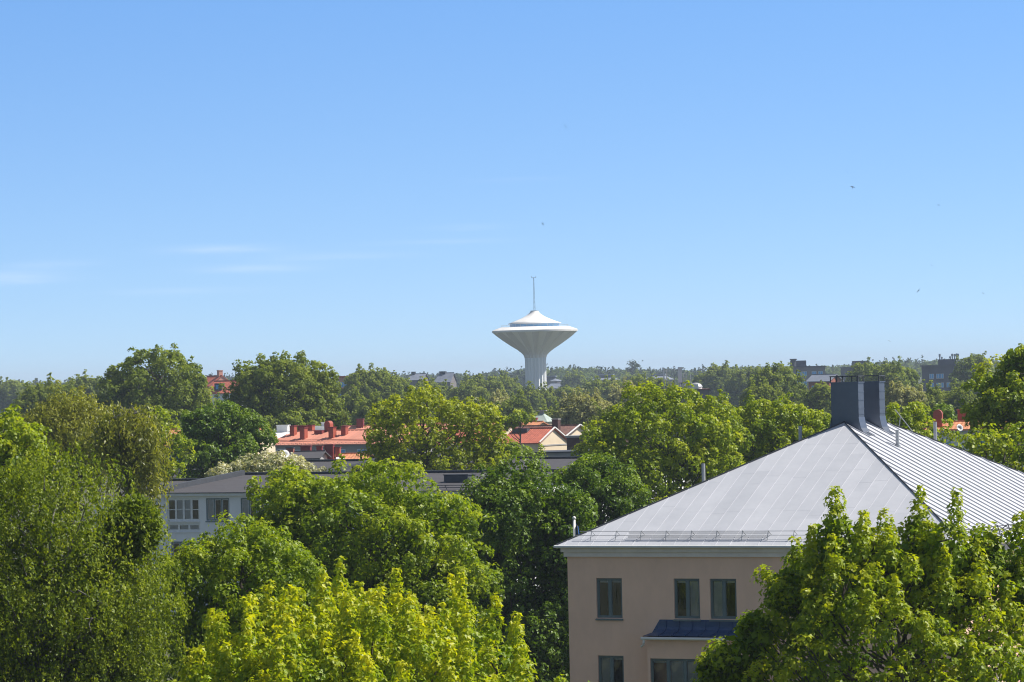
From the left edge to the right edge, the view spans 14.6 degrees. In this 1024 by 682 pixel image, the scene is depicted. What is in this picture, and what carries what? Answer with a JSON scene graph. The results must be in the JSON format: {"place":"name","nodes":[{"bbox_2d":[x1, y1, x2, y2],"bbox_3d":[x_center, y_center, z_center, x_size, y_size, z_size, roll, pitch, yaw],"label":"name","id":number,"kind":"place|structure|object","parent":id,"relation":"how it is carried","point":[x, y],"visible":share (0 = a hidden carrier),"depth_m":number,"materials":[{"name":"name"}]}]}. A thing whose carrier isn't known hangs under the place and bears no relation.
{"place":"outdoors","nodes":[
{"label":"outdoors","id":0,"kind":"place"},
{"bbox_2d":[0,377,921,681],"bbox_3d":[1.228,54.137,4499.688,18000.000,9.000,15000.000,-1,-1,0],"label":"ground","id":1,"kind":"structure","parent":0,"point":[120,489],"depth_m":505.84,"materials":[{"name":"green plant"}]},
{"bbox_2d":[0,376,34,411],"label":"deciduous tree","id":2,"kind":"object","parent":1,"relation":"on","point":[10,388],"visible":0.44,"depth_m":1294.26,"materials":[{"name":"green plant"}]},
{"bbox_2d":[0,403,51,678],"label":"lime tree","id":3,"kind":"object","parent":1,"relation":"on","point":[32,438],"visible":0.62,"depth_m":171.05,"materials":[{"name":"green plant"}]},
{"bbox_2d":[12,372,81,457],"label":"deciduous tree","id":4,"kind":"object","parent":1,"relation":"on","point":[30,396],"visible":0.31,"depth_m":598.23,"materials":[{"name":"green plant"}]},
{"bbox_2d":[1,379,121,579],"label":"birch tree","id":5,"kind":"object","parent":1,"relation":"on","point":[66,420],"visible":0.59,"depth_m":260.66,"materials":[{"name":"green plant"}]},
{"bbox_2d":[64,369,108,410],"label":"deciduous tree","id":6,"kind":"object","parent":1,"relation":"on","point":[80,381],"visible":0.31,"depth_m":897.28,"materials":[{"name":"green plant"}]},
{"bbox_2d":[0,437,199,681],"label":"birch tree","id":7,"kind":"object","parent":1,"relation":"on","point":[87,622],"visible":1,"depth_m":121.08,"materials":[{"name":"green plant"}]},
{"bbox_2d":[72,400,177,655],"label":"weeping birch","id":8,"kind":"object","parent":1,"relation":"on","point":[135,445],"visible":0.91,"depth_m":214.12,"materials":[{"name":"green plant"}]},
{"bbox_2d":[94,342,215,460],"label":"poplar tree","id":9,"kind":"object","parent":1,"relation":"on","point":[140,387],"visible":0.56,"depth_m":477.46,"materials":[{"name":"green plant"}]},
{"bbox_2d":[145,405,196,481],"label":"ash tree","id":10,"kind":"object","parent":1,"relation":"on","point":[177,439],"visible":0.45,"depth_m":299.40,"materials":[{"name":"green plant"}]},
{"bbox_2d":[203,370,227,402],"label":"pink house","id":11,"kind":"structure","parent":1,"relation":"on","point":[213,378],"depth_m":759.53,"materials":[{"name":"paint"}]},
{"bbox_2d":[165,426,279,461],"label":"ochre house","id":12,"kind":"structure","parent":1,"relation":"on","point":[272,449],"depth_m":348.62,"materials":[{"name":"beige tile"}]},
{"bbox_2d":[167,399,279,477],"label":"maple tree","id":13,"kind":"object","parent":1,"relation":"on","point":[205,428],"visible":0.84,"depth_m":310.05,"materials":[{"name":"green plant"}]},
{"bbox_2d":[210,380,242,405],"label":"white dormer house","id":14,"kind":"structure","parent":1,"relation":"on","point":[215,385],"depth_m":744.82,"materials":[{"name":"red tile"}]},
{"bbox_2d":[146,509,335,681],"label":"maple tree","id":15,"kind":"object","parent":1,"relation":"on","point":[254,563],"visible":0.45,"depth_m":127.03,"materials":[{"name":"green plant"}]},
{"bbox_2d":[204,449,326,476],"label":"flowering tree","id":16,"kind":"object","parent":1,"relation":"on","point":[270,461],"visible":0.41,"depth_m":288.68,"materials":[{"name":"white plant"}]},
{"bbox_2d":[244,459,320,513],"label":"shrub","id":17,"kind":"object","parent":1,"relation":"on","point":[252,483],"visible":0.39,"depth_m":214.06,"materials":[{"name":"green plant"}]},
{"bbox_2d":[218,350,351,430],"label":"poplar tree","id":18,"kind":"object","parent":1,"relation":"on","point":[312,385],"visible":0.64,"depth_m":488.09,"materials":[{"name":"green plant"}]},
{"bbox_2d":[275,422,324,437],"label":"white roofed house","id":19,"kind":"structure","parent":1,"relation":"on","point":[282,430],"depth_m":472.81,"materials":[{"name":"red brick"}]},
{"bbox_2d":[275,447,330,458],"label":"dark roofed shed","id":20,"kind":"structure","parent":1,"relation":"on","point":[316,454],"depth_m":392.33,"materials":[{"name":"metal"}]},
{"bbox_2d":[300,444,372,458],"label":"orange roofed house","id":21,"kind":"structure","parent":1,"relation":"on","point":[332,451],"depth_m":395.95,"materials":[{"name":"tile"}]},
{"bbox_2d":[335,382,368,424],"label":"deciduous tree","id":22,"kind":"object","parent":1,"relation":"on","point":[351,403],"visible":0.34,"depth_m":638.66,"materials":[{"name":"green plant"}]},
{"bbox_2d":[275,421,446,455],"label":"red roofed block","id":23,"kind":"structure","parent":1,"relation":"on","point":[349,440],"depth_m":448.35,"materials":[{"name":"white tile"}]},
{"bbox_2d":[229,453,505,681],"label":"maple tree","id":24,"kind":"object","parent":1,"relation":"on","point":[317,518],"visible":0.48,"depth_m":158.07,"materials":[{"name":"green plant"}]},
{"bbox_2d":[94,469,641,626],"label":"row of flats","id":25,"kind":"object","parent":1,"relation":"on","point":[194,505],"visible":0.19,"depth_m":254.42,"materials":[{"name":"paint"}]},
{"bbox_2d":[167,498,199,521],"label":"window","id":26,"kind":"structure","parent":25,"relation":"in","point":[185,509],"depth_m":254.30,"materials":[{"name":"white paint"}]},
{"bbox_2d":[168,523,199,532],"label":"window","id":27,"kind":"structure","parent":25,"relation":"in","point":[173,526],"depth_m":254.30,"materials":[{"name":"white paint"}]},
{"bbox_2d":[205,498,229,521],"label":"window","id":28,"kind":"structure","parent":25,"relation":"in","point":[212,501],"depth_m":253.25,"materials":[{"name":"glass"}]},
{"bbox_2d":[241,498,264,516],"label":"window","id":29,"kind":"structure","parent":25,"relation":"in","point":[245,504],"depth_m":252.14,"materials":[{"name":"glass"}]},
{"bbox_2d":[351,388,384,424],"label":"deciduous tree","id":30,"kind":"object","parent":1,"relation":"on","point":[364,408],"visible":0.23,"depth_m":599.32,"materials":[{"name":"green plant"}]},
{"bbox_2d":[333,363,405,406],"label":"deciduous tree","id":31,"kind":"object","parent":1,"relation":"on","point":[372,379],"visible":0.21,"depth_m":797.71,"materials":[{"name":"green plant"}]},
{"bbox_2d":[173,556,589,681],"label":"maple tree","id":32,"kind":"object","parent":1,"relation":"on","point":[316,649],"visible":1,"depth_m":90.61,"materials":[{"name":"green plant"}]},
{"bbox_2d":[364,393,431,424],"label":"deciduous tree","id":33,"kind":"object","parent":1,"relation":"on","point":[366,422],"visible":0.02,"depth_m":518.90,"materials":[{"name":"green plant"}]},
{"bbox_2d":[383,370,415,409],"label":"deciduous tree","id":34,"kind":"object","parent":1,"relation":"on","point":[405,382],"visible":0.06,"depth_m":848.72,"materials":[{"name":"green plant"}]},
{"bbox_2d":[342,419,463,429],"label":"block","id":35,"kind":"structure","parent":1,"relation":"on","point":[359,424],"depth_m":483.37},
{"bbox_2d":[132,455,684,492],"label":"row of flats","id":36,"kind":"object","parent":1,"relation":"on","point":[556,461],"visible":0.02,"depth_m":310.70,"materials":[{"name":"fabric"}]},
{"bbox_2d":[408,372,429,392],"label":"slate roofed house","id":37,"kind":"structure","parent":1,"relation":"on","point":[414,377],"depth_m":1250.25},
{"bbox_2d":[414,376,453,420],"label":"deciduous tree","id":38,"kind":"object","parent":1,"relation":"on","point":[443,388],"visible":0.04,"depth_m":948.87,"materials":[{"name":"green plant"}]},
{"bbox_2d":[356,378,512,470],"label":"ash tree","id":39,"kind":"object","parent":1,"relation":"on","point":[452,409],"visible":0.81,"depth_m":290.19,"materials":[{"name":"green plant"}]},
{"bbox_2d":[434,371,457,394],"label":"slate roofed house","id":40,"kind":"structure","parent":1,"relation":"on","point":[450,377],"depth_m":1250.49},
{"bbox_2d":[446,378,489,420],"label":"deciduous tree","id":41,"kind":"object","parent":1,"relation":"on","point":[462,392],"visible":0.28,"depth_m":897.73,"materials":[{"name":"green plant"}]},
{"bbox_2d":[460,370,508,398],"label":"deciduous tree","id":42,"kind":"object","parent":1,"relation":"on","point":[492,384],"visible":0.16,"depth_m":997.94,"materials":[{"name":"green plant"}]},
{"bbox_2d":[436,421,548,426],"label":"rust roofed block","id":43,"kind":"structure","parent":1,"relation":"on","point":[538,423],"depth_m":484.83,"materials":[{"name":"orange tile"}]},
{"bbox_2d":[476,388,509,409],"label":"deciduous tree","id":44,"kind":"object","parent":1,"relation":"on","point":[495,399],"visible":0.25,"depth_m":699.16,"materials":[{"name":"green plant"}]},
{"bbox_2d":[433,427,566,457],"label":"cream gable house","id":45,"kind":"structure","parent":1,"relation":"on","point":[551,438],"depth_m":429.81,"materials":[{"name":"red tile"}]},
{"bbox_2d":[1,355,1000,403],"bbox_3d":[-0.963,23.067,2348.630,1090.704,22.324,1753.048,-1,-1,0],"label":"forest","id":46,"kind":"object","parent":1,"relation":"on","point":[589,373],"visible":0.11,"depth_m":2361.61,"materials":[{"name":"green plant"}]},
{"bbox_2d":[487,368,522,397],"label":"deciduous tree","id":47,"kind":"object","parent":1,"relation":"on","point":[510,385],"visible":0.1,"depth_m":1148.05,"materials":[{"name":"green plant"}]},
{"bbox_2d":[473,438,547,456],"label":"lime tree","id":48,"kind":"object","parent":1,"relation":"on","point":[508,447],"visible":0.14,"depth_m":329.28,"materials":[{"name":"green plant"}]},
{"bbox_2d":[0,387,1023,484],"bbox_3d":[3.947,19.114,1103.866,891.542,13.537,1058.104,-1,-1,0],"label":"town wood","id":49,"kind":"object","parent":1,"relation":"on","point":[432,415],"depth_m":856.20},
{"bbox_2d":[497,389,536,418],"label":"deciduous tree","id":50,"kind":"object","parent":1,"relation":"on","point":[508,406],"visible":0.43,"depth_m":638.46,"materials":[{"name":"green plant"}]},
{"bbox_2d":[498,409,536,456],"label":"lime tree","id":51,"kind":"object","parent":1,"relation":"on","point":[517,416],"visible":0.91,"depth_m":419.66,"materials":[{"name":"green plant"}]},
{"bbox_2d":[454,443,598,681],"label":"maple tree","id":52,"kind":"object","parent":1,"relation":"on","point":[524,538],"visible":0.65,"depth_m":184.36,"materials":[{"name":"green plant"}]},
{"bbox_2d":[510,381,556,413],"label":"deciduous tree","id":53,"kind":"object","parent":1,"relation":"on","point":[533,396],"visible":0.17,"depth_m":977.79,"materials":[{"name":"green plant"}]},
{"bbox_2d":[492,277,577,389],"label":"water tower","id":54,"kind":"structure","parent":1,"relation":"on","point":[535,337],"depth_m":1692.76,"materials":[{"name":"concrete"}]},
{"bbox_2d":[533,410,551,424],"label":"green roofed house","id":55,"kind":"structure","parent":1,"relation":"on","point":[542,416],"depth_m":524.22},
{"bbox_2d":[537,398,559,415],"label":"deciduous tree","id":56,"kind":"object","parent":1,"relation":"on","point":[548,412],"visible":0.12,"depth_m":649.35,"materials":[{"name":"green plant"}]},
{"bbox_2d":[508,419,589,435],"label":"brown tiled house","id":57,"kind":"structure","parent":1,"relation":"on","point":[571,429],"depth_m":451.52,"materials":[{"name":"tile"}]},
{"bbox_2d":[546,376,561,385],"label":"dark pavilion","id":58,"kind":"structure","parent":1,"relation":"on","point":[551,379],"depth_m":1901.63,"materials":[{"name":"stone"}]},
{"bbox_2d":[537,384,582,402],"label":"deciduous tree","id":59,"kind":"object","parent":1,"relation":"on","point":[557,393],"visible":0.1,"depth_m":1047.35,"materials":[{"name":"green plant"}]},
{"bbox_2d":[535,450,593,456],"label":"grey flat block","id":60,"kind":"structure","parent":1,"relation":"on","point":[550,453],"depth_m":329.80,"materials":[{"name":"metal"}]},
{"bbox_2d":[560,368,585,387],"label":"deciduous tree","id":61,"kind":"object","parent":1,"relation":"on","point":[574,379],"visible":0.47,"depth_m":1746.53,"materials":[{"name":"green plant"}]},
{"bbox_2d":[549,387,612,425],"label":"deciduous tree","id":62,"kind":"object","parent":1,"relation":"on","point":[580,409],"visible":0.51,"depth_m":558.10,"materials":[{"name":"green plant"}]},
{"bbox_2d":[570,422,609,455],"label":"maple tree","id":63,"kind":"object","parent":1,"relation":"on","point":[580,450],"visible":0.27,"depth_m":319.51,"materials":[{"name":"green plant"}]},
{"bbox_2d":[579,376,602,392],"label":"deciduous tree","id":64,"kind":"object","parent":1,"relation":"on","point":[591,380],"visible":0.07,"depth_m":1399.89,"materials":[{"name":"green plant"}]},
{"bbox_2d":[565,435,627,449],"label":"brown block","id":65,"kind":"structure","parent":1,"relation":"on","point":[572,440],"depth_m":423.76,"materials":[{"name":"white paint"}]},
{"bbox_2d":[549,452,655,526],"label":"maple tree","id":66,"kind":"object","parent":1,"relation":"on","point":[586,473],"visible":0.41,"depth_m":211.28,"materials":[{"name":"green plant"}]},
{"bbox_2d":[581,375,629,400],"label":"deciduous tree","id":67,"kind":"object","parent":1,"relation":"on","point":[604,388],"visible":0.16,"depth_m":1097.87,"materials":[{"name":"green plant"}]},
{"bbox_2d":[593,374,619,381],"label":"dark pavilion","id":68,"kind":"structure","parent":1,"relation":"on","point":[601,376],"depth_m":2055.09,"materials":[{"name":"stone"}]},
{"bbox_2d":[605,376,643,408],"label":"deciduous tree","id":69,"kind":"object","parent":1,"relation":"on","point":[614,396],"visible":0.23,"depth_m":798.28,"materials":[{"name":"green plant"}]},
{"bbox_2d":[586,399,664,450],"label":"deciduous tree","id":70,"kind":"object","parent":1,"relation":"on","point":[607,410],"visible":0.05,"depth_m":479.26,"materials":[{"name":"green plant"}]},
{"bbox_2d":[620,369,641,382],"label":"deciduous tree","id":71,"kind":"object","parent":1,"relation":"on","point":[628,375],"visible":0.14,"depth_m":1898.98,"materials":[{"name":"green plant"}]},
{"bbox_2d":[625,359,643,374],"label":"pine tree","id":72,"kind":"object","parent":1,"relation":"on","point":[635,364],"visible":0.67,"depth_m":2298.30,"materials":[{"name":"green plant"}]},
{"bbox_2d":[628,371,669,387],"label":"deciduous tree","id":73,"kind":"object","parent":1,"relation":"on","point":[636,379],"visible":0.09,"depth_m":978.37,"materials":[{"name":"green plant"}]},
{"bbox_2d":[642,375,675,412],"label":"deciduous tree","id":74,"kind":"object","parent":1,"relation":"on","point":[657,382],"visible":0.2,"depth_m":858.61,"materials":[{"name":"green plant"}]},
{"bbox_2d":[571,380,755,505],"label":"lime tree","id":75,"kind":"object","parent":1,"relation":"on","point":[710,439],"visible":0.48,"depth_m":263.08,"materials":[{"name":"green plant"}]},
{"bbox_2d":[658,388,709,477],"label":"brown flat block","id":76,"kind":"structure","parent":1,"relation":"on","point":[704,391],"depth_m":599.94,"materials":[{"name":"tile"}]},
{"bbox_2d":[678,367,681,386],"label":"antenna mast","id":77,"kind":"object","parent":76,"relation":"on","point":[679,375],"visible":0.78,"depth_m":602.55,"materials":[{"name":"metal"}]},
{"bbox_2d":[692,360,739,406],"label":"deciduous tree","id":78,"kind":"object","parent":1,"relation":"on","point":[713,377],"visible":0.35,"depth_m":1196.07,"materials":[{"name":"green plant"}]},
{"bbox_2d":[723,364,760,408],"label":"deciduous tree","id":79,"kind":"object","parent":1,"relation":"on","point":[736,384],"visible":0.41,"depth_m":1097.65,"materials":[{"name":"green plant"}]},
{"bbox_2d":[739,376,787,421],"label":"deciduous tree","id":80,"kind":"object","parent":1,"relation":"on","point":[766,391],"visible":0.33,"depth_m":598.79,"materials":[{"name":"green plant"}]},
{"bbox_2d":[718,390,830,470],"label":"lime tree","id":81,"kind":"object","parent":1,"relation":"on","point":[777,428],"visible":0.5,"depth_m":280.37,"materials":[{"name":"green plant"}]},
{"bbox_2d":[747,361,807,408],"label":"deciduous tree","id":82,"kind":"object","parent":1,"relation":"on","point":[786,378],"visible":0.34,"depth_m":718.22,"materials":[{"name":"green plant"}]},
{"bbox_2d":[790,359,826,389],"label":"grey block","id":83,"kind":"structure","parent":1,"relation":"on","point":[805,370],"depth_m":1300.48,"materials":[{"name":"white paint"}]},
{"bbox_2d":[801,380,830,415],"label":"deciduous tree","id":84,"kind":"object","parent":1,"relation":"on","point":[818,396],"visible":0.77,"depth_m":638.43,"materials":[{"name":"green plant"}]},
{"bbox_2d":[806,374,843,389],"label":"brick hall","id":85,"kind":"structure","parent":1,"relation":"on","point":[813,379],"depth_m":899.23,"materials":[{"name":"grey"}]},
{"bbox_2d":[839,361,869,381],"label":"dark block","id":86,"kind":"structure","parent":1,"relation":"on","point":[844,370],"depth_m":1505.32,"materials":[{"name":"white paint"}]},
{"bbox_2d":[691,484,1023,681],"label":"maple tree","id":87,"kind":"object","parent":1,"relation":"on","point":[929,580],"visible":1,"depth_m":102.91,"materials":[{"name":"green plant"}]},
{"bbox_2d":[844,357,878,381],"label":"deciduous tree","id":88,"kind":"object","parent":1,"relation":"on","point":[859,368],"visible":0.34,"depth_m":947.99,"materials":[{"name":"green plant"}]},
{"bbox_2d":[865,356,910,399],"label":"deciduous tree","id":89,"kind":"object","parent":1,"relation":"on","point":[890,371],"visible":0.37,"depth_m":848.05,"materials":[{"name":"green plant"}]},
{"bbox_2d":[885,377,927,427],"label":"deciduous tree","id":90,"kind":"object","parent":1,"relation":"on","point":[900,394],"visible":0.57,"depth_m":559.05,"materials":[{"name":"green plant"}]},
{"bbox_2d":[885,401,939,440],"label":"lime tree","id":91,"kind":"object","parent":1,"relation":"on","point":[914,417],"visible":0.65,"depth_m":261.13,"materials":[{"name":"green plant"}]},
{"bbox_2d":[900,367,924,391],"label":"deciduous tree","id":92,"kind":"object","parent":1,"relation":"on","point":[912,374],"visible":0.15,"depth_m":878.50,"materials":[{"name":"green plant"}]},
{"bbox_2d":[917,380,949,428],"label":"deciduous tree","id":93,"kind":"object","parent":1,"relation":"on","point":[932,394],"visible":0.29,"depth_m":598.93,"materials":[{"name":"green plant"}]},
{"bbox_2d":[920,359,958,393],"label":"dark block","id":94,"kind":"structure","parent":1,"relation":"on","point":[941,371],"depth_m":1249.03,"materials":[{"name":"white paint"}]},
{"bbox_2d":[923,402,957,422],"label":"maple tree","id":95,"kind":"object","parent":1,"relation":"on","point":[947,410],"visible":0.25,"depth_m":344.25,"materials":[{"name":"green plant"}]},
{"bbox_2d":[948,377,965,390],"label":"deciduous tree","id":96,"kind":"object","parent":1,"relation":"on","point":[956,384],"visible":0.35,"depth_m":899.36,"materials":[{"name":"green plant"}]},
{"bbox_2d":[935,386,979,417],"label":"deciduous tree","id":97,"kind":"object","parent":1,"relation":"on","point":[954,397],"visible":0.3,"depth_m":578.18,"materials":[{"name":"green plant"}]},
{"bbox_2d":[948,351,994,397],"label":"deciduous tree","id":98,"kind":"object","parent":1,"relation":"on","point":[962,371],"visible":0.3,"depth_m":998.21,"materials":[{"name":"green plant"}]},
{"bbox_2d":[923,409,1023,466],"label":"tiled house","id":99,"kind":"structure","parent":1,"relation":"on","point":[937,415],"depth_m":330.46,"materials":[{"name":"orange paint"}]},
{"bbox_2d":[938,418,1023,471],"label":"lime tree","id":100,"kind":"object","parent":1,"relation":"on","point":[997,446],"visible":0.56,"depth_m":207.46,"materials":[{"name":"green plant"}]},
{"bbox_2d":[958,343,1023,464],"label":"lime tree","id":101,"kind":"object","parent":1,"relation":"on","point":[1000,403],"visible":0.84,"depth_m":233.96,"materials":[{"name":"green plant"}]},
{"bbox_2d":[0,0,1023,382],"label":"sky","id":102,"kind":"structure","parent":0,"point":[346,184],"materials":[{"name":"blue"}]},
{"bbox_2d":[553,375,1023,681],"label":"tan house","id":103,"kind":"structure","parent":0,"point":[663,590],"depth_m":146.28,"materials":[{"name":"paint"}]},
{"bbox_2d":[595,578,622,620],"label":"window","id":104,"kind":"structure","parent":103,"relation":"in","point":[604,580],"depth_m":146.53,"materials":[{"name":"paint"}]},
{"bbox_2d":[599,655,623,681],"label":"window","id":105,"kind":"structure","parent":103,"relation":"in","point":[606,663],"depth_m":146.64,"materials":[{"name":"glass"}]},
{"bbox_2d":[673,579,700,620],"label":"window","id":106,"kind":"structure","parent":103,"relation":"in","point":[692,585],"depth_m":144.97,"materials":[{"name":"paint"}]},
{"bbox_2d":[709,579,737,621],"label":"window","id":107,"kind":"structure","parent":103,"relation":"in","point":[718,593],"depth_m":144.44,"materials":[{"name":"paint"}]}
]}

